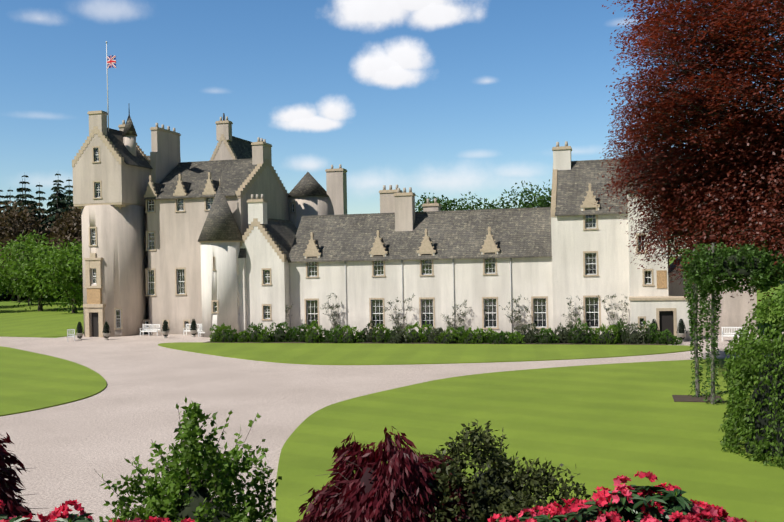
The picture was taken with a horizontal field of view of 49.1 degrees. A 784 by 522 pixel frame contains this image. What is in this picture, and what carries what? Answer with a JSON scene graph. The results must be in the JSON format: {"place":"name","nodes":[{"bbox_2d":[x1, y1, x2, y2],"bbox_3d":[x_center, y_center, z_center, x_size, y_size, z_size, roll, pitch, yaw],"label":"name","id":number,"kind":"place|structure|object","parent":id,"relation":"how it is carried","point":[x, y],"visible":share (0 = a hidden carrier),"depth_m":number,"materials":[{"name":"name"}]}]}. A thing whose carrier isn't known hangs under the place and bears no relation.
{"place":"outdoors","nodes":[
{"label":"outdoors","id":0,"kind":"place"},
{"bbox_2d":[0,302,83,337],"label":"lawn","id":1,"kind":"structure","parent":0,"point":[21,321],"depth_m":96.56,"materials":[{"name":"plant"}]},
{"bbox_2d":[0,346,106,416],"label":"lawn","id":2,"kind":"structure","parent":0,"point":[30,381],"depth_m":44.76,"materials":[{"name":"plant"}]},
{"bbox_2d":[296,426,480,521],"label":"maple","id":3,"kind":"object","parent":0,"point":[407,468],"depth_m":9.15,"materials":[{"name":"plant"}]},
{"bbox_2d":[0,332,783,521],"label":"gravel drive","id":4,"kind":"structure","parent":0,"point":[72,451],"depth_m":37.27,"materials":[{"name":"gravel"}]},
{"bbox_2d":[67,329,74,341],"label":"garden chair","id":5,"kind":"object","parent":4,"relation":"on","point":[70,334],"visible":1,"depth_m":69.96,"materials":[{"name":"white paint"}]},
{"bbox_2d":[76,322,83,337],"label":"topiary","id":6,"kind":"object","parent":4,"relation":"on","point":[79,330],"depth_m":70.85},
{"bbox_2d":[103,322,109,337],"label":"topiary","id":7,"kind":"object","parent":4,"relation":"on","point":[106,331],"depth_m":70.21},
{"bbox_2d":[140,324,159,335],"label":"bench","id":8,"kind":"object","parent":4,"relation":"on","point":[151,329],"visible":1,"depth_m":73.98,"materials":[{"name":"white paint"}]},
{"bbox_2d":[161,320,168,335],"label":"topiary","id":9,"kind":"object","parent":4,"relation":"on","point":[165,327],"depth_m":70.80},
{"bbox_2d":[162,331,168,337],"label":"topiary urn","id":10,"kind":"object","parent":4,"relation":"on","point":[165,332],"visible":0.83,"depth_m":70.74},
{"bbox_2d":[183,324,201,334],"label":"bench","id":11,"kind":"object","parent":4,"relation":"on","point":[186,330],"visible":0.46,"depth_m":73.22,"materials":[{"name":"white paint"}]},
{"bbox_2d":[190,319,197,334],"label":"topiary","id":12,"kind":"object","parent":4,"relation":"on","point":[193,328],"depth_m":71.44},
{"bbox_2d":[198,325,204,336],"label":"bench","id":13,"kind":"object","parent":4,"relation":"on","point":[200,332],"visible":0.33,"depth_m":71.30,"materials":[{"name":"white paint"}]},
{"bbox_2d":[285,303,292,321],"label":"climbing plant","id":14,"kind":"object","parent":4,"relation":"on","point":[288,311],"depth_m":70.88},
{"bbox_2d":[323,293,342,329],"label":"climbing plant","id":15,"kind":"object","parent":4,"relation":"on","point":[331,308],"depth_m":70.26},
{"bbox_2d":[88,146,676,339],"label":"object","id":16,"kind":"object","parent":4,"relation":"on","point":[665,320],"depth_m":69.04,"materials":[{"name":"stone"}]},
{"bbox_2d":[383,294,414,332],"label":"climbing plant","id":17,"kind":"object","parent":4,"relation":"on","point":[395,306],"depth_m":68.90,"materials":[{"name":"plant"}]},
{"bbox_2d":[203,341,665,344],"bbox_3d":[2.067,5.941,61.987,33.800,0.060,1.750,-1,0,15],"label":"flower bed","id":18,"kind":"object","parent":4,"relation":"on","point":[444,343],"depth_m":61.05,"materials":[{"name":"soil"}]},
{"bbox_2d":[441,300,470,332],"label":"climbing plant","id":19,"kind":"object","parent":4,"relation":"on","point":[449,322],"depth_m":67.69,"materials":[{"name":"plant"}]},
{"bbox_2d":[499,296,530,330],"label":"climbing plant","id":20,"kind":"object","parent":4,"relation":"on","point":[516,317],"depth_m":66.43,"materials":[{"name":"plant"}]},
{"bbox_2d":[563,296,584,329],"bbox_3d":[13.722,4.175,65.028,1.790,3.117,0.592,-1,0,15],"label":"climbing plant","id":21,"kind":"object","parent":4,"relation":"on","point":[576,315],"depth_m":64.99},
{"bbox_2d":[598,293,628,329],"bbox_3d":[16.570,4.052,64.290,2.424,3.245,0.610,-1,0,15],"label":"climbing plant","id":22,"kind":"object","parent":4,"relation":"on","point":[604,301],"depth_m":64.23,"materials":[{"name":"plant"}]},
{"bbox_2d":[650,319,658,331],"bbox_3d":[18.203,4.750,59.552,0.714,1.440,0.701,-1,0,15],"label":"topiary shrub","id":23,"kind":"object","parent":4,"relation":"on","point":[655,323],"depth_m":59.44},
{"bbox_2d":[721,327,749,340],"bbox_3d":[23.541,5.037,58.754,1.800,0.960,0.500,-1,0,23],"label":"bench","id":24,"kind":"object","parent":4,"relation":"on","point":[722,335],"visible":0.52,"depth_m":58.95,"materials":[{"name":"white paint"}]},
{"bbox_2d":[0,257,783,337],"bbox_3d":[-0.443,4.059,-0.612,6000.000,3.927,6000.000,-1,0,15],"label":"hedge","id":25,"kind":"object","parent":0,"point":[8,302],"depth_m":143.53,"materials":[{"name":"green plant"}]},
{"bbox_2d":[0,190,5,218],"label":"conifer","id":26,"kind":"object","parent":25,"relation":"on","point":[2,196],"depth_m":205.74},
{"bbox_2d":[0,190,14,220],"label":"conifer","id":27,"kind":"object","parent":25,"relation":"on","point":[8,196],"depth_m":196.03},
{"bbox_2d":[0,432,41,521],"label":"maple","id":28,"kind":"object","parent":25,"relation":"on","point":[13,507],"depth_m":8.62,"materials":[{"name":"plant"}]},
{"bbox_2d":[0,213,52,300],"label":"tree","id":29,"kind":"object","parent":25,"relation":"on","point":[22,229],"depth_m":159.12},
{"bbox_2d":[0,201,59,301],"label":"tree","id":30,"kind":"object","parent":25,"relation":"on","point":[8,230],"depth_m":151.44,"materials":[{"name":"plant"}]},
{"bbox_2d":[0,229,61,304],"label":"tree","id":31,"kind":"object","parent":25,"relation":"on","point":[2,285],"depth_m":137.32,"materials":[{"name":"plant"}]},
{"bbox_2d":[0,178,62,300],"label":"conifer","id":32,"kind":"object","parent":25,"relation":"on","point":[3,295],"depth_m":167.95,"materials":[{"name":"plant"}]},
{"bbox_2d":[22,175,40,213],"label":"conifer","id":33,"kind":"object","parent":25,"relation":"on","point":[32,196],"depth_m":222.19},
{"bbox_2d":[0,234,70,310],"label":"tree","id":34,"kind":"object","parent":25,"relation":"on","point":[24,275],"depth_m":117.88,"materials":[{"name":"plant"}]},
{"bbox_2d":[29,185,51,228],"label":"conifer","id":35,"kind":"object","parent":25,"relation":"on","point":[40,198],"depth_m":179.23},
{"bbox_2d":[26,239,82,312],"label":"tree","id":36,"kind":"object","parent":25,"relation":"on","point":[65,278],"depth_m":109.54,"materials":[{"name":"plant"}]},
{"bbox_2d":[41,183,67,297],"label":"conifer","id":37,"kind":"object","parent":25,"relation":"on","point":[53,210],"depth_m":172.45,"materials":[{"name":"plant"}]},
{"bbox_2d":[46,173,69,214],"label":"conifer","id":38,"kind":"object","parent":25,"relation":"on","point":[61,194],"depth_m":190.52,"materials":[{"name":"plant"}]},
{"bbox_2d":[41,213,77,298],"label":"tree","id":39,"kind":"object","parent":25,"relation":"on","point":[54,231],"depth_m":156.38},
{"bbox_2d":[43,206,81,257],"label":"tree","id":40,"kind":"object","parent":25,"relation":"on","point":[68,223],"depth_m":149.04,"materials":[{"name":"plant"}]},
{"bbox_2d":[63,179,72,211],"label":"conifer","id":41,"kind":"object","parent":25,"relation":"on","point":[69,186],"depth_m":225.81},
{"bbox_2d":[66,190,73,212],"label":"conifer","id":42,"kind":"object","parent":25,"relation":"on","point":[71,197],"depth_m":203.29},
{"bbox_2d":[81,205,146,336],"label":"stair tower","id":43,"kind":"structure","parent":25,"relation":"on","point":[119,249],"depth_m":73.72,"materials":[{"name":"paint"}]},
{"bbox_2d":[83,253,105,336],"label":"tower frontispiece","id":44,"kind":"object","parent":43,"relation":"attached to","point":[94,299],"visible":0.9,"depth_m":73.28,"materials":[{"name":"stone"}]},
{"bbox_2d":[74,202,145,211],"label":"cap corbels","id":45,"kind":"object","parent":43,"relation":"on","point":[116,204],"visible":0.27,"depth_m":73.73,"materials":[{"name":"stone"}]},
{"bbox_2d":[72,134,150,204],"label":"cap house walls","id":46,"kind":"structure","parent":45,"relation":"on","point":[125,183],"depth_m":73.75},
{"bbox_2d":[87,110,107,134],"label":"chimney cap","id":47,"kind":"object","parent":46,"relation":"on","point":[98,118],"visible":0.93,"depth_m":73.62,"materials":[{"name":"stone"}]},
{"bbox_2d":[106,41,108,130],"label":"flagpole","id":48,"kind":"object","parent":46,"relation":"on","point":[107,89],"visible":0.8,"depth_m":75.06,"materials":[{"name":"white"}]},
{"bbox_2d":[107,55,115,68],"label":"union flag","id":49,"kind":"object","parent":48,"relation":"attached to","point":[111,61],"visible":1,"depth_m":74.28,"materials":[{"name":"multicoloured fabric"}]},
{"bbox_2d":[72,126,150,169],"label":"cap house crowsteps","id":50,"kind":"object","parent":46,"relation":"on","point":[110,146],"visible":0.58,"depth_m":73.57,"materials":[{"name":"stone"}]},
{"bbox_2d":[118,120,124,130],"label":"chimney","id":51,"kind":"object","parent":46,"relation":"on","point":[121,126],"visible":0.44,"depth_m":77.92,"materials":[{"name":"stone"}]},
{"bbox_2d":[106,128,152,168],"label":"house roof","id":52,"kind":"structure","parent":46,"relation":"on","point":[115,137],"depth_m":75.39,"materials":[{"name":"stone"}]},
{"bbox_2d":[122,110,136,155],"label":"turret","id":53,"kind":"object","parent":46,"relation":"on","point":[129,134],"visible":0.81,"depth_m":75.84,"materials":[{"name":"paint"}]},
{"bbox_2d":[144,212,148,318],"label":"jamb block walls","id":54,"kind":"structure","parent":25,"relation":"on","point":[146,262],"depth_m":77.68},
{"bbox_2d":[99,397,281,521],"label":"bright shrub","id":55,"kind":"object","parent":25,"relation":"on","point":[188,454],"depth_m":10.14,"materials":[{"name":"plant"}]},
{"bbox_2d":[147,166,288,333],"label":"block walls","id":56,"kind":"structure","parent":25,"relation":"on","point":[177,238],"depth_m":74.55,"materials":[{"name":"paint"}]},
{"bbox_2d":[150,152,180,182],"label":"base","id":57,"kind":"object","parent":56,"relation":"on","point":[163,165],"visible":0.5,"depth_m":78.37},
{"bbox_2d":[150,123,180,156],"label":"chimney","id":58,"kind":"object","parent":57,"relation":"on","point":[165,141],"visible":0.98,"depth_m":79.22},
{"bbox_2d":[155,195,240,199],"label":"eaves course","id":59,"kind":"object","parent":56,"relation":"attached to","point":[201,197],"visible":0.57,"depth_m":73.72,"materials":[{"name":"stone"}]},
{"bbox_2d":[144,159,256,199],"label":"roof","id":60,"kind":"structure","parent":56,"relation":"on","point":[232,175],"depth_m":77.18,"materials":[{"name":"stone"}]},
{"bbox_2d":[213,141,231,160],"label":"block walls","id":61,"kind":"structure","parent":56,"relation":"on","point":[222,153],"depth_m":84.20,"materials":[{"name":"paint"}]},
{"bbox_2d":[209,134,236,160],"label":"block crowsteps","id":62,"kind":"object","parent":61,"relation":"attached to","point":[229,148],"visible":0.44,"depth_m":84.16,"materials":[{"name":"stone"}]},
{"bbox_2d":[215,116,232,140],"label":"chimney","id":63,"kind":"object","parent":61,"relation":"on","point":[224,127],"visible":0.98,"depth_m":84.24,"materials":[{"name":"stone"}]},
{"bbox_2d":[228,136,251,158],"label":"roof","id":64,"kind":"structure","parent":61,"relation":"on","point":[242,148],"depth_m":87.06,"materials":[{"name":"stone"}]},
{"bbox_2d":[251,137,271,164],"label":"chimney","id":65,"kind":"object","parent":56,"relation":"on","point":[261,150],"visible":0.98,"depth_m":77.94,"materials":[{"name":"stone"}]},
{"bbox_2d":[235,159,288,199],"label":"block crowsteps","id":66,"kind":"object","parent":56,"relation":"attached to","point":[249,181],"visible":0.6,"depth_m":76.36,"materials":[{"name":"stone"}]},
{"bbox_2d":[289,196,327,228],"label":"tower","id":67,"kind":"structure","parent":56,"relation":"attached to","point":[311,205],"depth_m":82.69,"materials":[{"name":"paint"}]},
{"bbox_2d":[288,172,328,196],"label":"conical roof","id":68,"kind":"structure","parent":67,"relation":"on","point":[308,184],"depth_m":83.31,"materials":[{"name":"stone"}]},
{"bbox_2d":[325,164,346,214],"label":"stack","id":69,"kind":"object","parent":67,"relation":"attached to","point":[336,183],"visible":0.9,"depth_m":83.59,"materials":[{"name":"stone"}]},
{"bbox_2d":[200,242,239,337],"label":"turret","id":70,"kind":"object","parent":25,"relation":"on","point":[220,284],"visible":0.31,"depth_m":70.56,"materials":[{"name":"paint"}]},
{"bbox_2d":[197,179,241,242],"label":"conical roof","id":71,"kind":"structure","parent":70,"relation":"on","point":[220,224],"depth_m":70.97,"materials":[{"name":"stone"}]},
{"bbox_2d":[240,226,290,334],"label":"gable block walls","id":72,"kind":"structure","parent":25,"relation":"on","point":[260,253],"depth_m":71.25,"materials":[{"name":"paint"}]},
{"bbox_2d":[238,248,246,331],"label":"wall","id":73,"kind":"structure","parent":72,"relation":"attached to","point":[242,309],"depth_m":71.35,"materials":[{"name":"paint"}]},
{"bbox_2d":[247,194,267,223],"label":"chimney","id":74,"kind":"object","parent":72,"relation":"on","point":[257,207],"visible":0.98,"depth_m":71.38,"materials":[{"name":"paint"}]},
{"bbox_2d":[240,218,285,261],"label":"gable block crowsteps","id":75,"kind":"object","parent":72,"relation":"on","point":[273,244],"visible":0.69,"depth_m":71.18,"materials":[{"name":"stone"}]},
{"bbox_2d":[262,218,297,261],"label":"roof","id":76,"kind":"structure","parent":72,"relation":"on","point":[283,233],"depth_m":74.25,"materials":[{"name":"stone"}]},
{"bbox_2d":[289,257,552,334],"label":"wing walls","id":77,"kind":"structure","parent":25,"relation":"on","point":[526,278],"depth_m":68.92,"materials":[{"name":"paint"}]},
{"bbox_2d":[154,180,492,248],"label":"dormer roofs","id":78,"kind":"structure","parent":77,"relation":"on","point":[158,186],"depth_m":75.15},
{"bbox_2d":[144,172,599,255],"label":"dormer gables","id":79,"kind":"structure","parent":77,"relation":"on","point":[426,246],"depth_m":69.80,"materials":[{"name":"stone"}]},
{"bbox_2d":[379,185,402,212],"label":"chimney","id":80,"kind":"object","parent":77,"relation":"on","point":[387,201],"visible":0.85,"depth_m":73.64,"materials":[{"name":"stone"}]},
{"bbox_2d":[393,187,415,230],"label":"chimney","id":81,"kind":"object","parent":77,"relation":"on","point":[404,210],"visible":0.94,"depth_m":71.32,"materials":[{"name":"stone"}]},
{"bbox_2d":[288,207,551,262],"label":"wing roof","id":82,"kind":"structure","parent":77,"relation":"on","point":[515,233],"depth_m":70.39,"materials":[{"name":"stone"}]},
{"bbox_2d":[344,258,512,332],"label":"drainpipes","id":83,"kind":"object","parent":77,"relation":"attached to","point":[402,290],"visible":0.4,"depth_m":69.12,"materials":[{"name":"metal"}]},
{"bbox_2d":[422,198,441,211],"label":"chimney","id":84,"kind":"object","parent":77,"relation":"on","point":[434,206],"visible":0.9,"depth_m":74.21,"materials":[{"name":"stone"}]},
{"bbox_2d":[415,193,468,211],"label":"tree","id":85,"kind":"object","parent":25,"relation":"on","point":[446,203],"depth_m":187.98,"materials":[{"name":"plant"}]},
{"bbox_2d":[209,318,682,344],"bbox_3d":[2.632,5.056,61.900,34.879,1.983,2.383,-1,0,15],"label":"herb border","id":86,"kind":"object","parent":25,"relation":"on","point":[495,335],"depth_m":61.14,"materials":[{"name":"plant"}]},
{"bbox_2d":[444,192,509,210],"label":"tree","id":87,"kind":"object","parent":25,"relation":"on","point":[475,206],"depth_m":192.46,"materials":[{"name":"plant"}]},
{"bbox_2d":[402,419,596,521],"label":"olive shrub","id":88,"kind":"object","parent":25,"relation":"on","point":[520,477],"depth_m":9.37,"materials":[{"name":"plant"}]},
{"bbox_2d":[480,189,526,209],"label":"tree","id":89,"kind":"object","parent":25,"relation":"on","point":[515,202],"visible":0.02,"depth_m":179.75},
{"bbox_2d":[491,180,550,208],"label":"tree","id":90,"kind":"object","parent":25,"relation":"on","point":[527,197],"depth_m":181.59,"materials":[{"name":"plant"}]},
{"bbox_2d":[526,179,551,207],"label":"tree","id":91,"kind":"object","parent":25,"relation":"on","point":[544,202],"depth_m":176.99,"materials":[{"name":"plant"}]},
{"bbox_2d":[551,214,629,334],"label":"block walls","id":92,"kind":"structure","parent":25,"relation":"on","point":[572,240],"depth_m":65.23,"materials":[{"name":"paint"}]},
{"bbox_2d":[551,169,557,216],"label":"block crowsteps","id":93,"kind":"object","parent":92,"relation":"attached to","point":[553,192],"visible":0.48,"depth_m":67.17,"materials":[{"name":"stone"}]},
{"bbox_2d":[552,141,571,169],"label":"chimney","id":94,"kind":"object","parent":92,"relation":"on","point":[561,157],"visible":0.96,"depth_m":68.86,"materials":[{"name":"stone"}]},
{"bbox_2d":[555,159,627,215],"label":"roof","id":95,"kind":"structure","parent":92,"relation":"on","point":[572,188],"depth_m":66.90,"materials":[{"name":"stone"}]},
{"bbox_2d":[488,471,755,521],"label":"rhododendron","id":96,"kind":"object","parent":25,"relation":"on","point":[608,505],"depth_m":6.74,"materials":[{"name":"plant"}]},
{"bbox_2d":[627,192,668,333],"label":"stair wing walls","id":97,"kind":"structure","parent":25,"relation":"on","point":[636,288],"depth_m":62.64,"materials":[{"name":"paint"}]},
{"bbox_2d":[625,155,655,191],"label":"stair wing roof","id":98,"kind":"structure","parent":97,"relation":"on","point":[632,175],"depth_m":63.12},
{"bbox_2d":[656,270,666,287],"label":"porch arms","id":99,"kind":"object","parent":97,"relation":"attached to","point":[661,278],"visible":1,"depth_m":62.22},
{"bbox_2d":[629,296,690,340],"bbox_3d":[19.088,4.254,61.144,4.140,3.320,2.490,-1,0,15],"label":"porch","id":100,"kind":"object","parent":25,"relation":"on","point":[646,306],"visible":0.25,"depth_m":60.11,"materials":[{"name":"paint"}]},
{"bbox_2d":[668,244,756,334],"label":"exterior walls","id":101,"kind":"structure","parent":25,"relation":"on","point":[736,309],"depth_m":63.46,"materials":[{"name":"paint"}]},
{"bbox_2d":[668,241,718,273],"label":"exterior roof","id":102,"kind":"structure","parent":101,"relation":"on","point":[673,266],"depth_m":66.90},
{"bbox_3d":[-2.372,2.845,6.108,3.324,2.089,2.802,-1,0,15],"label":"rhododendron","id":103,"kind":"object","parent":25,"relation":"on","visible":0},
{"bbox_2d":[0,499,194,521],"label":"rhododendron","id":104,"kind":"object","parent":103,"relation":"attached to","point":[56,515],"visible":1,"depth_m":6.05,"materials":[{"name":"red plant"}]},
{"bbox_2d":[0,0,783,256],"label":"sky","id":105,"kind":"structure","parent":0,"point":[451,99],"materials":[{"name":"blue"}]},
{"bbox_2d":[158,342,698,364],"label":"lawn island","id":106,"kind":"structure","parent":0,"point":[346,354],"depth_m":55.20,"materials":[{"name":"plant"}]},
{"bbox_2d":[276,357,783,521],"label":"lawn","id":107,"kind":"structure","parent":0,"point":[603,425],"depth_m":29.89,"materials":[{"name":"plant"}]},
{"bbox_2d":[693,249,699,396],"bbox_3d":[12.648,2.599,35.671,0.199,6.205,0.216,-1,0,15],"label":"climber pole","id":108,"kind":"object","parent":107,"relation":"on","point":[697,384],"visible":0.44,"depth_m":35.62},
{"bbox_2d":[683,240,783,294],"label":"climbing plant","id":109,"kind":"object","parent":108,"relation":"on","point":[764,282],"depth_m":32.98,"materials":[{"name":"plant"}]},
{"bbox_2d":[672,395,723,402],"bbox_3d":[12.567,5.681,35.291,1.900,0.040,1.600,-1,0,15],"label":"soil bed","id":110,"kind":"object","parent":107,"relation":"on","point":[682,398],"visible":0.64,"depth_m":35.20,"materials":[{"name":"soil"}]},
{"bbox_2d":[678,248,709,396],"bbox_3d":[12.642,2.632,35.690,1.348,6.328,1.340,-1,0,15],"label":"climbing plant","id":111,"kind":"object","parent":110,"relation":"on","point":[691,302],"visible":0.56,"depth_m":35.58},
{"bbox_2d":[692,242,726,403],"bbox_3d":[12.708,2.504,34.108,1.340,6.467,1.349,-1,0,15],"label":"climbing plant","id":112,"kind":"object","parent":107,"relation":"on","point":[708,311],"visible":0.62,"depth_m":33.98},
{"bbox_2d":[711,243,714,403],"bbox_3d":[12.755,2.496,34.088,0.279,6.407,0.212,-1,0,15],"label":"climber pole","id":113,"kind":"object","parent":107,"relation":"on","point":[712,362],"visible":0.56,"depth_m":34.03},
{"bbox_2d":[718,285,783,469],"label":"weeping shrub","id":114,"kind":"object","parent":107,"relation":"on","point":[753,349],"depth_m":25.37,"materials":[{"name":"plant"}]},
{"bbox_2d":[667,202,688,265],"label":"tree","id":115,"kind":"object","parent":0,"point":[674,242],"depth_m":176.29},
{"bbox_2d":[677,333,685,341],"bbox_3d":[19.961,5.293,59.083,0.630,0.598,0.614,-1,0,15],"label":"planter","id":116,"kind":"object","parent":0,"point":[681,335],"visible":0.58,"depth_m":58.88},
{"bbox_2d":[676,319,686,339],"bbox_3d":[19.955,4.711,59.080,0.717,1.444,0.718,-1,0,15],"label":"topiary shrub","id":117,"kind":"object","parent":116,"relation":"in","point":[681,330],"depth_m":58.95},
{"bbox_2d":[591,0,783,306],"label":"copper beech","id":118,"kind":"object","parent":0,"point":[762,206],"depth_m":37.28,"materials":[{"name":"plant"}]},
{"bbox_2d":[698,191,782,245],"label":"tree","id":119,"kind":"object","parent":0,"point":[737,228],"depth_m":166.38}
]}

